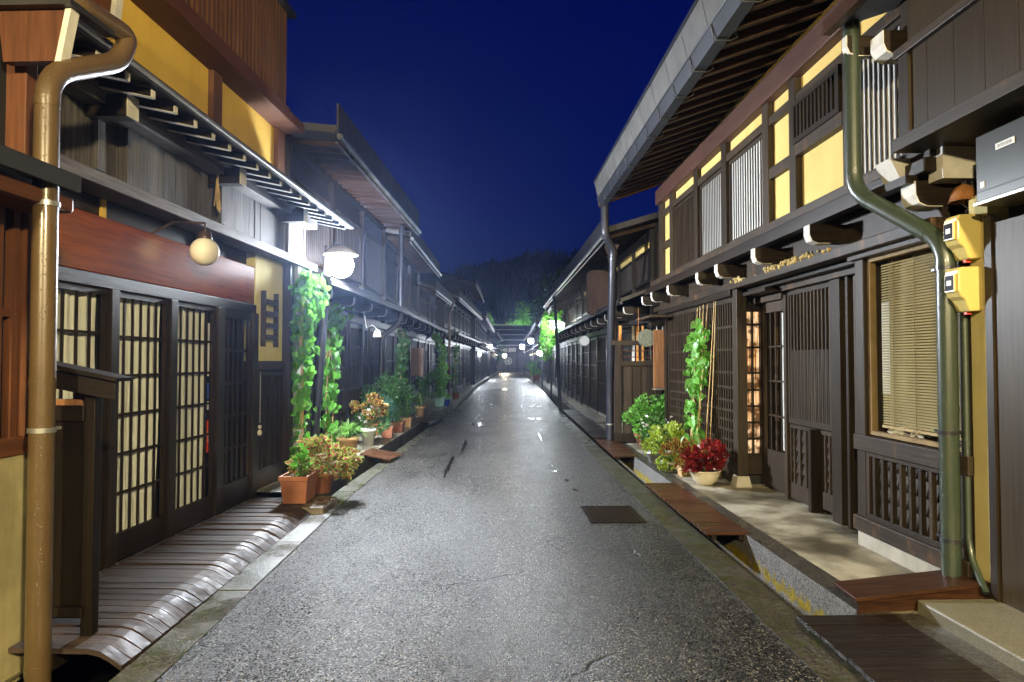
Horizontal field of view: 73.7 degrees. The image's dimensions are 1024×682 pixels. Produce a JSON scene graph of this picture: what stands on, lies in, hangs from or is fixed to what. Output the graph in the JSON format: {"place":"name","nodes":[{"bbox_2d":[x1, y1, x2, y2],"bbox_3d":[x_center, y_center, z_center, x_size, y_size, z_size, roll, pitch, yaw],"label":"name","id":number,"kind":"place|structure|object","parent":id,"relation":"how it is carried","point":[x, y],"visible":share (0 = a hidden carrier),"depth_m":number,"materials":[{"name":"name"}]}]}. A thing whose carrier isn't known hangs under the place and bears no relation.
{"place":"outdoors","nodes":[
{"label":"outdoors","id":0,"kind":"place"},
{"bbox_2d":[4,371,497,681],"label":"pavement","id":1,"kind":"structure","parent":0,"point":[379,441],"depth_m":12.49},
{"bbox_2d":[0,0,122,681],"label":"brown shop front","id":2,"kind":"object","parent":1,"relation":"on","point":[34,34],"visible":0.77,"depth_m":3.40,"materials":[{"name":"black"}]},
{"bbox_2d":[8,497,310,670],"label":"plank deck","id":3,"kind":"structure","parent":1,"relation":"on","point":[149,598],"depth_m":4.43,"materials":[{"name":"wood"}]},
{"bbox_2d":[28,359,133,635],"bbox_3d":[-2.359,0.792,3.534,0.739,1.444,0.190,0,-2,2],"label":"noticeboard cabinet","id":4,"kind":"object","parent":3,"relation":"on","point":[78,443],"visible":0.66,"depth_m":3.52,"materials":[{"name":"wood"}]},
{"bbox_2d":[14,0,353,572],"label":"wooden house","id":5,"kind":"structure","parent":1,"relation":"on","point":[177,114],"depth_m":5.80,"materials":[{"name":"black"}]},
{"bbox_2d":[23,0,136,681],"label":"downpipe","id":6,"kind":"object","parent":5,"relation":"attached to","point":[54,78],"visible":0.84,"depth_m":3.25,"materials":[{"name":"brown metal"}]},
{"bbox_2d":[56,281,107,569],"bbox_3d":[-2.892,0.587,4.136,0.083,1.930,1.240,0,-2,2],"label":"sliding door","id":7,"kind":"structure","parent":5,"relation":"in","point":[76,304],"depth_m":4.61,"materials":[{"name":"beige glass"}]},
{"bbox_2d":[116,292,167,560],"bbox_3d":[-2.854,0.618,5.193,0.083,1.930,0.685,0,-2,2],"label":"sliding door","id":8,"kind":"structure","parent":5,"relation":"in","point":[137,528],"depth_m":5.23,"materials":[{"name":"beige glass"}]},
{"bbox_2d":[151,220,219,265],"bbox_3d":[-2.722,-0.820,5.667,0.550,0.368,0.235,1,-2,-31],"label":"globe lamp","id":9,"kind":"object","parent":5,"relation":"attached to","point":[204,250],"visible":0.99,"depth_m":5.67,"materials":[{"name":"beige glass"}]},
{"bbox_2d":[175,301,215,532],"bbox_3d":[-2.822,0.641,5.996,0.083,1.930,0.715,0,-2,2],"label":"sliding door","id":10,"kind":"structure","parent":5,"relation":"in","point":[191,509],"depth_m":6.05,"materials":[{"name":"beige glass"}]},
{"bbox_2d":[223,309,251,510],"bbox_3d":[-2.767,0.666,6.832,0.035,1.930,0.640,0,-2,2],"label":"sliding door","id":11,"kind":"structure","parent":5,"relation":"in","point":[236,491],"depth_m":6.89,"materials":[{"name":"black wood"}]},
{"bbox_2d":[260,290,278,346],"bbox_3d":[-2.705,-0.241,7.642,0.060,0.610,0.390,0,-2,2],"label":"wall rack","id":12,"kind":"object","parent":5,"relation":"attached to","point":[274,325],"depth_m":7.54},
{"bbox_2d":[288,267,330,467],"bbox_3d":[-2.498,0.305,8.392,0.377,2.432,1.188,0,-2,2],"label":"climbing vine","id":13,"kind":"object","parent":5,"relation":"attached to","point":[306,290],"visible":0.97,"depth_m":8.16,"materials":[{"name":"green plant"}]},
{"bbox_2d":[278,495,337,513],"bbox_3d":[-2.074,1.706,6.971,0.547,0.199,0.740,0,-2,-2],"label":"stone block","id":14,"kind":"object","parent":1,"relation":"on","point":[319,504],"depth_m":6.82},
{"bbox_2d":[278,442,318,503],"bbox_3d":[-2.135,1.309,6.887,0.304,0.587,0.441,0,-2,-2],"label":"potted plant","id":15,"kind":"object","parent":14,"relation":"on","point":[298,486],"visible":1,"depth_m":6.76,"materials":[{"name":"green plant"}]},
{"bbox_2d":[285,434,363,493],"bbox_3d":[-2.010,1.307,7.388,0.798,0.621,0.662,0,-2,-2],"label":"potted plant","id":16,"kind":"object","parent":14,"relation":"on","point":[329,472],"visible":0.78,"depth_m":7.28,"materials":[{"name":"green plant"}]},
{"bbox_2d":[310,243,358,436],"bbox_3d":[-2.480,0.146,9.434,0.694,3.029,0.486,0,-2,-2],"label":"street lamp","id":17,"kind":"object","parent":1,"relation":"on","point":[338,262],"visible":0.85,"depth_m":9.46,"materials":[{"name":"glass"}]},
{"bbox_2d":[327,418,368,454],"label":"potted plant","id":18,"kind":"object","parent":1,"relation":"on","point":[347,439],"visible":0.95,"depth_m":9.62,"materials":[{"name":"green plant"}]},
{"bbox_2d":[285,103,421,442],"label":"townhouse","id":19,"kind":"structure","parent":1,"relation":"on","point":[341,170],"depth_m":11.94,"materials":[{"name":"wood"}]},
{"bbox_2d":[293,173,330,269],"bbox_3d":[-2.992,-1.718,10.148,0.065,1.130,1.813,0,-2,1],"label":"upper window","id":20,"kind":"structure","parent":19,"relation":"in","point":[316,240],"depth_m":10.47,"materials":[{"name":"black"}]},
{"bbox_2d":[317,300,354,442],"bbox_3d":[-2.816,0.485,10.827,0.418,2.268,1.871,0,-2,-2],"label":"climbing vine","id":21,"kind":"object","parent":19,"relation":"attached to","point":[334,328],"visible":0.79,"depth_m":10.32,"materials":[{"name":"green plant"}]},
{"bbox_2d":[335,206,361,284],"bbox_3d":[-2.940,-1.658,12.199,0.065,1.130,1.813,0,-2,1],"label":"upper window","id":22,"kind":"structure","parent":19,"relation":"in","point":[352,238],"depth_m":12.61,"materials":[{"name":"black"}]},
{"bbox_2d":[365,230,384,295],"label":"upper window","id":23,"kind":"structure","parent":19,"relation":"in","point":[374,249],"depth_m":14.37,"materials":[{"name":"black"}]},
{"bbox_2d":[378,225,403,419],"bbox_3d":[-2.501,-0.335,14.214,0.542,4.203,0.195,1,-2,-29],"label":"downpipe","id":24,"kind":"object","parent":19,"relation":"attached to","point":[388,331],"visible":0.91,"depth_m":14.23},
{"bbox_2d":[393,329,410,391],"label":"climbing vine","id":25,"kind":"object","parent":19,"relation":"attached to","point":[402,357],"visible":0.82,"depth_m":14.84,"materials":[{"name":"green plant"}]},
{"bbox_2d":[348,392,389,445],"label":"potted plant","id":26,"kind":"object","parent":1,"relation":"on","point":[371,414],"visible":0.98,"depth_m":11.14,"materials":[{"name":"orange plant"}]},
{"bbox_2d":[359,375,401,434],"bbox_3d":[-2.524,1.200,12.972,0.822,1.121,1.056,1,-2,-31],"label":"potted plant","id":27,"kind":"object","parent":1,"relation":"on","point":[369,393],"visible":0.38,"depth_m":12.86,"materials":[{"name":"green plant"}]},
{"bbox_2d":[379,393,397,437],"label":"potted plant","id":28,"kind":"object","parent":1,"relation":"on","point":[387,433],"visible":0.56,"depth_m":12.34,"materials":[{"name":"green plant"}]},
{"bbox_2d":[369,370,418,432],"bbox_3d":[-2.358,1.164,13.495,0.929,1.224,1.070,1,-2,-31],"label":"potted plant","id":29,"kind":"object","parent":1,"relation":"on","point":[399,425],"visible":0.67,"depth_m":13.34,"materials":[{"name":"green plant"}]},
{"bbox_2d":[386,380,422,427],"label":"potted plant","id":30,"kind":"object","parent":1,"relation":"on","point":[408,423],"visible":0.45,"depth_m":14.36,"materials":[{"name":"green plant"}]},
{"bbox_2d":[386,228,441,419],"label":"townhouse","id":31,"kind":"structure","parent":1,"relation":"on","point":[419,256],"depth_m":17.95,"materials":[{"name":"wood"}]},
{"bbox_2d":[386,258,397,303],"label":"upper window","id":32,"kind":"structure","parent":31,"relation":"in","point":[392,269],"depth_m":16.68,"materials":[{"name":"black"}]},
{"bbox_2d":[403,272,409,309],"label":"upper window","id":33,"kind":"structure","parent":31,"relation":"in","point":[406,287],"depth_m":19.02,"materials":[{"name":"black"}]},
{"bbox_2d":[411,278,418,314],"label":"upper window","id":34,"kind":"structure","parent":31,"relation":"in","point":[414,286],"depth_m":20.75,"materials":[{"name":"black"}]},
{"bbox_2d":[411,347,423,378],"bbox_3d":[-2.385,0.551,17.251,0.320,0.810,0.080,0,-2,-2],"label":"blank sign","id":35,"kind":"object","parent":31,"relation":"attached to","point":[417,361],"visible":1,"depth_m":17.23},
{"bbox_2d":[410,394,433,416],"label":"potted plant","id":36,"kind":"object","parent":1,"relation":"on","point":[420,411],"visible":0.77,"depth_m":16.70,"materials":[{"name":"green plant"}]},
{"bbox_2d":[416,368,451,405],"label":"potted plant","id":37,"kind":"object","parent":1,"relation":"on","point":[439,400],"visible":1,"depth_m":20.91,"materials":[{"name":"green plant"}]},
{"bbox_2d":[420,280,454,401],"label":"townhouse","id":38,"kind":"structure","parent":1,"relation":"on","point":[428,292],"depth_m":23.82,"materials":[{"name":"wood"}]},
{"bbox_2d":[420,297,428,319],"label":"upper window","id":39,"kind":"structure","parent":38,"relation":"in","point":[424,305],"depth_m":23.11,"materials":[{"name":"black"}]},
{"bbox_2d":[428,325,448,395],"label":"climbing vine","id":40,"kind":"object","parent":38,"relation":"attached to","point":[443,367],"visible":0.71,"depth_m":21.83,"materials":[{"name":"green plant"}]},
{"bbox_2d":[450,343,459,389],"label":"climbing vine","id":41,"kind":"object","parent":38,"relation":"attached to","point":[456,350],"visible":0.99,"depth_m":25.38,"materials":[{"name":"green plant"}]},
{"bbox_2d":[448,300,455,396],"bbox_3d":[-2.139,0.323,24.069,0.139,3.569,0.345,-1,-2,40],"label":"downpipe","id":42,"kind":"object","parent":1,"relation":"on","point":[449,341],"visible":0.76,"depth_m":23.99,"materials":[{"name":"grey metal"}]},
{"bbox_2d":[438,290,482,393],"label":"townhouse","id":43,"kind":"structure","parent":1,"relation":"on","point":[464,309],"depth_m":32.22,"materials":[{"name":"wood"}]},
{"bbox_2d":[420,271,484,306],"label":"roof","id":44,"kind":"object","parent":43,"relation":"on","point":[470,290],"visible":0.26,"depth_m":43.06,"materials":[{"name":"metal"}]},
{"bbox_2d":[471,312,494,384],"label":"townhouse","id":45,"kind":"structure","parent":1,"relation":"on","point":[479,328],"depth_m":44.40,"materials":[{"name":"wood"}]},
{"bbox_2d":[487,330,502,376],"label":"townhouse","id":46,"kind":"structure","parent":1,"relation":"on","point":[492,337],"depth_m":67.52,"materials":[{"name":"wood"}]},
{"bbox_2d":[493,324,531,372],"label":"gate building","id":47,"kind":"structure","parent":1,"relation":"on","point":[513,336],"depth_m":95.05,"materials":[{"name":"grey wood"}]},
{"bbox_2d":[57,374,499,681],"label":"drain water","id":48,"kind":"structure","parent":0,"point":[94,669],"depth_m":4.17,"materials":[{"name":"black liquid"}]},
{"bbox_2d":[315,373,498,495],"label":"drain wall","id":49,"kind":"structure","parent":0,"point":[394,445],"depth_m":12.20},
{"bbox_2d":[360,448,402,460],"bbox_3d":[-1.961,1.705,10.289,0.540,0.105,0.670,0,-2,-2],"label":"steel plate","id":50,"kind":"object","parent":49,"relation":"on","point":[381,454],"visible":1,"depth_m":10.23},
{"bbox_2d":[416,411,447,424],"bbox_3d":[-1.948,1.893,17.000,0.375,0.072,3.411,0,-2,1],"label":"drain cover","id":51,"kind":"object","parent":49,"relation":"on","point":[431,418],"visible":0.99,"depth_m":16.44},
{"bbox_2d":[17,403,917,681],"bbox_3d":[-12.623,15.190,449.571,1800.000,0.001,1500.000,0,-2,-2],"label":"ground","id":52,"kind":"structure","parent":0,"point":[61,671],"depth_m":4.47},
{"bbox_2d":[508,300,538,325],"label":"tree","id":53,"kind":"object","parent":52,"relation":"on","point":[523,316],"visible":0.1,"depth_m":111.03,"materials":[{"name":"green plant"}]},
{"bbox_2d":[156,372,823,681],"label":"road","id":54,"kind":"structure","parent":0,"point":[494,554],"depth_m":4.46,"materials":[{"name":"asphalt"}]},
{"bbox_2d":[109,372,500,681],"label":"kerb","id":55,"kind":"structure","parent":54,"relation":"on","point":[156,661],"depth_m":4.35,"materials":[{"name":"concrete"}]},
{"bbox_2d":[444,389,578,490],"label":"puddle","id":56,"kind":"object","parent":54,"relation":"on","point":[463,447],"visible":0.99,"depth_m":13.36,"materials":[{"name":"black liquid"}]},
{"bbox_2d":[581,506,645,522],"bbox_3d":[0.977,1.701,6.678,0.520,0.031,0.720,0,-2,-2],"label":"drain grate","id":57,"kind":"object","parent":54,"relation":"on","point":[611,514],"visible":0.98,"depth_m":6.63,"materials":[{"name":"metal"}]},
{"bbox_2d":[518,372,868,681],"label":"kerb","id":58,"kind":"structure","parent":54,"relation":"on","point":[814,653],"depth_m":4.62,"materials":[{"name":"concrete"}]},
{"bbox_2d":[797,615,999,681],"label":"drain cover","id":59,"kind":"object","parent":58,"relation":"on","point":[882,648],"visible":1,"depth_m":3.40,"materials":[{"name":"wood"}]},
{"bbox_2d":[286,0,694,274],"label":"sky","id":60,"kind":"structure","parent":0,"point":[498,121],"materials":[{"name":"blue"}]},
{"bbox_2d":[521,372,862,615],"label":"drain wall","id":61,"kind":"structure","parent":0,"point":[798,592],"depth_m":5.25,"materials":[{"name":"concrete"}]},
{"bbox_2d":[521,371,892,614],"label":"pavement edge","id":62,"kind":"object","parent":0,"point":[821,577],"visible":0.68,"depth_m":5.48,"materials":[{"name":"concrete"}]},
{"bbox_2d":[563,410,605,439],"bbox_3d":[1.699,1.958,16.550,0.383,0.072,7.303,0,-2,0],"label":"drain cover","id":63,"kind":"object","parent":62,"relation":"on","point":[592,429],"visible":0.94,"depth_m":15.21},
{"bbox_2d":[595,439,638,459],"bbox_3d":[1.727,1.809,11.451,0.426,0.072,2.193,0,-2,-2],"label":"drain cover","id":64,"kind":"object","parent":62,"relation":"on","point":[616,451],"visible":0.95,"depth_m":11.09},
{"bbox_2d":[644,483,749,540],"bbox_3d":[1.781,1.675,6.888,0.382,0.072,2.323,0,-2,-2],"label":"drain cover","id":65,"kind":"object","parent":62,"relation":"on","point":[707,520],"visible":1,"depth_m":6.49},
{"bbox_2d":[522,371,917,613],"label":"pavement","id":66,"kind":"structure","parent":0,"point":[824,541],"depth_m":5.95,"materials":[{"name":"concrete"}]},
{"bbox_2d":[523,330,537,374],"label":"townhouse","id":67,"kind":"structure","parent":66,"relation":"on","point":[535,335],"depth_m":68.68,"materials":[{"name":"wood"}]},
{"bbox_2d":[530,318,548,383],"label":"townhouse","id":68,"kind":"structure","parent":66,"relation":"on","point":[546,372],"depth_m":49.16,"materials":[{"name":"wood"}]},
{"bbox_2d":[528,257,572,336],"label":"tree","id":69,"kind":"object","parent":66,"relation":"on","point":[537,311],"visible":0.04,"depth_m":45.71,"materials":[{"name":"green plant"}]},
{"bbox_2d":[543,300,568,395],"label":"townhouse","id":70,"kind":"structure","parent":66,"relation":"on","point":[562,306],"depth_m":30.10,"materials":[{"name":"wood"}]},
{"bbox_2d":[543,285,581,404],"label":"townhouse","id":71,"kind":"structure","parent":66,"relation":"on","point":[574,374],"depth_m":24.75,"materials":[{"name":"wood"}]},
{"bbox_2d":[538,310,562,361],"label":"climbing vine","id":72,"kind":"object","parent":71,"relation":"hanging from","point":[547,331],"visible":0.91,"depth_m":25.16,"materials":[{"name":"green plant"}]},
{"bbox_2d":[553,212,664,426],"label":"townhouse","id":73,"kind":"structure","parent":66,"relation":"on","point":[636,240],"depth_m":14.80,"materials":[{"name":"wood"}]},
{"bbox_2d":[552,296,561,410],"bbox_3d":[1.397,0.316,21.461,0.133,3.659,1.823,0,-2,-3],"label":"downpipe","id":74,"kind":"object","parent":73,"relation":"attached to","point":[557,355],"visible":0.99,"depth_m":21.11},
{"bbox_2d":[586,270,607,314],"bbox_3d":[1.921,-1.085,15.343,0.500,1.010,0.090,0,-2,-2],"label":"wall sign","id":75,"kind":"object","parent":73,"relation":"attached to","point":[596,289],"visible":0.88,"depth_m":15.30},
{"bbox_2d":[600,204,616,439],"bbox_3d":[1.772,-0.281,12.242,0.264,4.220,0.856,0,-2,15],"label":"downpipe","id":76,"kind":"object","parent":73,"relation":"attached to","point":[612,250],"visible":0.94,"depth_m":12.24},
{"bbox_2d":[604,245,618,432],"bbox_3d":[1.837,0.046,12.614,0.265,3.552,0.738,0,-2,6],"label":"downpipe","id":77,"kind":"object","parent":73,"relation":"attached to","point":[606,248],"visible":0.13,"depth_m":12.76,"materials":[{"name":"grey metal"}]},
{"bbox_2d":[620,261,631,296],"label":"upper window","id":78,"kind":"structure","parent":73,"relation":"in","point":[625,272],"depth_m":14.92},
{"bbox_2d":[617,325,646,376],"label":"window","id":79,"kind":"structure","parent":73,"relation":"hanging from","point":[633,336],"depth_m":12.57,"materials":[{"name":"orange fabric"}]},
{"bbox_2d":[634,248,649,288],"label":"upper window","id":80,"kind":"structure","parent":73,"relation":"in","point":[642,271],"depth_m":13.24,"materials":[{"name":"black"}]},
{"bbox_2d":[611,341,661,442],"bbox_3d":[2.201,0.900,12.085,0.880,1.810,0.120,0,-2,-2],"label":"board fence","id":81,"kind":"object","parent":66,"relation":"on","point":[637,378],"visible":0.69,"depth_m":12.06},
{"bbox_2d":[621,393,664,445],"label":"potted plant","id":82,"kind":"object","parent":66,"relation":"on","point":[637,416],"visible":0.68,"depth_m":11.73,"materials":[{"name":"green plant"}]},
{"bbox_2d":[649,394,664,441],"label":"potted plant","id":83,"kind":"object","parent":66,"relation":"on","point":[652,406],"visible":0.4,"depth_m":11.65,"materials":[{"name":"green plant"}]},
{"bbox_2d":[639,411,678,462],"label":"potted plant","id":84,"kind":"object","parent":66,"relation":"on","point":[652,457],"visible":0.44,"depth_m":9.79,"materials":[{"name":"green plant"}]},
{"bbox_2d":[641,420,685,471],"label":"potted plant","id":85,"kind":"object","parent":66,"relation":"on","point":[667,464],"visible":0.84,"depth_m":8.96,"materials":[{"name":"green plant"}]},
{"bbox_2d":[658,437,696,476],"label":"potted plant","id":86,"kind":"object","parent":66,"relation":"on","point":[673,445],"visible":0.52,"depth_m":8.58,"materials":[{"name":"yellow plant"}]},
{"bbox_2d":[674,437,729,485],"bbox_3d":[2.260,1.413,8.079,0.747,0.549,0.669,0,-2,-2],"label":"potted plant","id":87,"kind":"object","parent":66,"relation":"on","point":[717,455],"visible":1,"depth_m":7.94,"materials":[{"name":"red plant"}]},
{"bbox_2d":[593,0,975,577],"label":"timber house","id":88,"kind":"structure","parent":66,"relation":"on","point":[796,262],"depth_m":6.47,"materials":[{"name":"wood"}]},
{"bbox_2d":[637,308,652,346],"bbox_3d":[2.277,-0.232,11.568,0.296,0.658,0.065,0,-2,-2],"label":"hanging disc","id":89,"kind":"object","parent":88,"relation":"hanging from","point":[644,337],"visible":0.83,"depth_m":11.53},
{"bbox_2d":[647,322,664,389],"bbox_3d":[2.458,0.244,11.371,0.346,1.139,0.272,0,-2,-2],"label":"sign plank","id":90,"kind":"object","parent":88,"relation":"hanging from","point":[658,359],"visible":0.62,"depth_m":11.35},
{"bbox_2d":[675,193,693,269],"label":"upper window","id":91,"kind":"structure","parent":88,"relation":"in","point":[684,212],"depth_m":10.37,"materials":[{"name":"brown wood"}]},
{"bbox_2d":[681,301,715,445],"bbox_3d":[2.409,0.506,9.042,0.444,2.122,0.887,0,-2,-2],"label":"climbing vine","id":92,"kind":"object","parent":88,"relation":"attached to","point":[696,382],"visible":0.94,"depth_m":8.91,"materials":[{"name":"green plant"}]},
{"bbox_2d":[700,169,721,256],"bbox_3d":[2.665,-1.674,9.081,0.025,1.020,1.000,0,-2,-2],"label":"upper window","id":93,"kind":"structure","parent":88,"relation":"in","point":[710,191],"depth_m":9.14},
{"bbox_2d":[729,135,762,242],"bbox_3d":[2.700,-1.711,7.842,0.025,1.020,1.120,0,-2,-2],"label":"upper window","id":94,"kind":"structure","parent":88,"relation":"in","point":[745,169],"depth_m":7.87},
{"bbox_2d":[747,308,763,458],"bbox_3d":[2.831,0.496,8.031,0.250,1.760,0.060,0,-2,-2],"label":"alcove window","id":95,"kind":"structure","parent":88,"relation":"in","point":[755,335],"depth_m":8.03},
{"bbox_2d":[762,299,784,492],"bbox_3d":[2.953,0.598,7.602,0.060,2.090,0.620,0,-2,-2],"label":"sliding door","id":96,"kind":"structure","parent":88,"relation":"in","point":[774,460],"depth_m":7.63,"materials":[{"name":"black wood"}]},
{"bbox_2d":[792,64,841,144],"bbox_3d":[2.717,-2.073,6.052,0.087,0.400,0.860,0,-2,-2],"label":"upper window","id":97,"kind":"structure","parent":88,"relation":"in","point":[822,101],"depth_m":5.98,"materials":[{"name":"brown wood"}]},
{"bbox_2d":[861,18,902,175],"bbox_3d":[2.776,-1.790,5.135,0.025,1.020,0.660,0,-2,-2],"label":"upper window","id":98,"kind":"structure","parent":88,"relation":"in","point":[879,82],"depth_m":5.17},
{"bbox_2d":[842,0,962,576],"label":"downpipe","id":99,"kind":"object","parent":88,"relation":"attached to","point":[948,431],"visible":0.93,"depth_m":4.22,"materials":[{"name":"metal"}]},
{"bbox_2d":[847,222,975,577],"bbox_3d":[2.947,0.498,4.782,0.440,2.485,1.420,0,-2,-2],"label":"bay window","id":100,"kind":"structure","parent":88,"relation":"in","point":[895,441],"depth_m":4.97,"materials":[{"name":"brown wood"}]},
{"bbox_2d":[943,214,981,262],"bbox_3d":[2.722,-0.618,4.135,0.164,0.288,0.125,0,-2,-2],"label":"electricity meter","id":101,"kind":"object","parent":88,"relation":"attached to","point":[962,236],"visible":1,"depth_m":4.08,"materials":[{"name":"yellow plastic"}]},
{"bbox_2d":[948,180,976,213],"bbox_3d":[2.813,-0.865,4.248,0.167,0.266,0.167,1,-2,-35],"label":"rusty lamp shade","id":102,"kind":"object","parent":88,"relation":"hanging from","point":[964,192],"visible":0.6,"depth_m":4.22,"materials":[{"name":"metal"}]},
{"bbox_2d":[833,570,988,614],"bbox_3d":[2.415,1.511,4.112,0.925,0.180,0.297,0,-2,-6],"label":"gutter box","id":103,"kind":"object","parent":66,"relation":"on","point":[900,592],"visible":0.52,"depth_m":4.01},
{"bbox_2d":[969,195,1008,598],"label":"ochre wall","id":104,"kind":"structure","parent":66,"relation":"on","point":[980,436],"depth_m":4.08,"materials":[{"name":"paint"}]},
{"bbox_2d":[944,266,982,314],"bbox_3d":[2.722,-0.303,4.126,0.164,0.288,0.125,0,-2,-2],"label":"electricity meter","id":105,"kind":"object","parent":104,"relation":"attached to","point":[963,288],"visible":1,"depth_m":4.07,"materials":[{"name":"yellow plastic"}]},
{"bbox_2d":[960,312,989,594],"bbox_3d":[2.771,0.602,4.089,0.041,1.764,0.221,0,-2,8],"label":"conduit","id":106,"kind":"object","parent":104,"relation":"attached to","point":[984,588],"visible":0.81,"depth_m":4.16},
{"bbox_2d":[893,614,1023,681],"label":"pavement","id":107,"kind":"structure","parent":0,"point":[990,665],"depth_m":3.44,"materials":[{"name":"concrete"}]},
{"bbox_2d":[823,0,1023,612],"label":"dark house","id":108,"kind":"structure","parent":107,"relation":"on","point":[960,63],"depth_m":3.91,"materials":[{"name":"black"}]},
{"bbox_2d":[973,116,1023,206],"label":"control box","id":109,"kind":"object","parent":108,"relation":"attached to","point":[1000,166],"visible":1,"depth_m":3.72,"materials":[{"name":"grey metal"}]},
{"bbox_2d":[918,599,1023,675],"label":"stone slab","id":110,"kind":"structure","parent":107,"relation":"on","point":[992,628],"depth_m":3.60,"materials":[{"name":"stone"}]},
{"bbox_3d":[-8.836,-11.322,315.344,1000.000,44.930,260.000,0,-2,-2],"label":"hill","id":111,"kind":"structure","parent":0,"visible":0},
{"bbox_2d":[444,245,577,325],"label":"forest","id":112,"kind":"object","parent":111,"relation":"on","point":[526,268],"visible":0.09,"depth_m":273.86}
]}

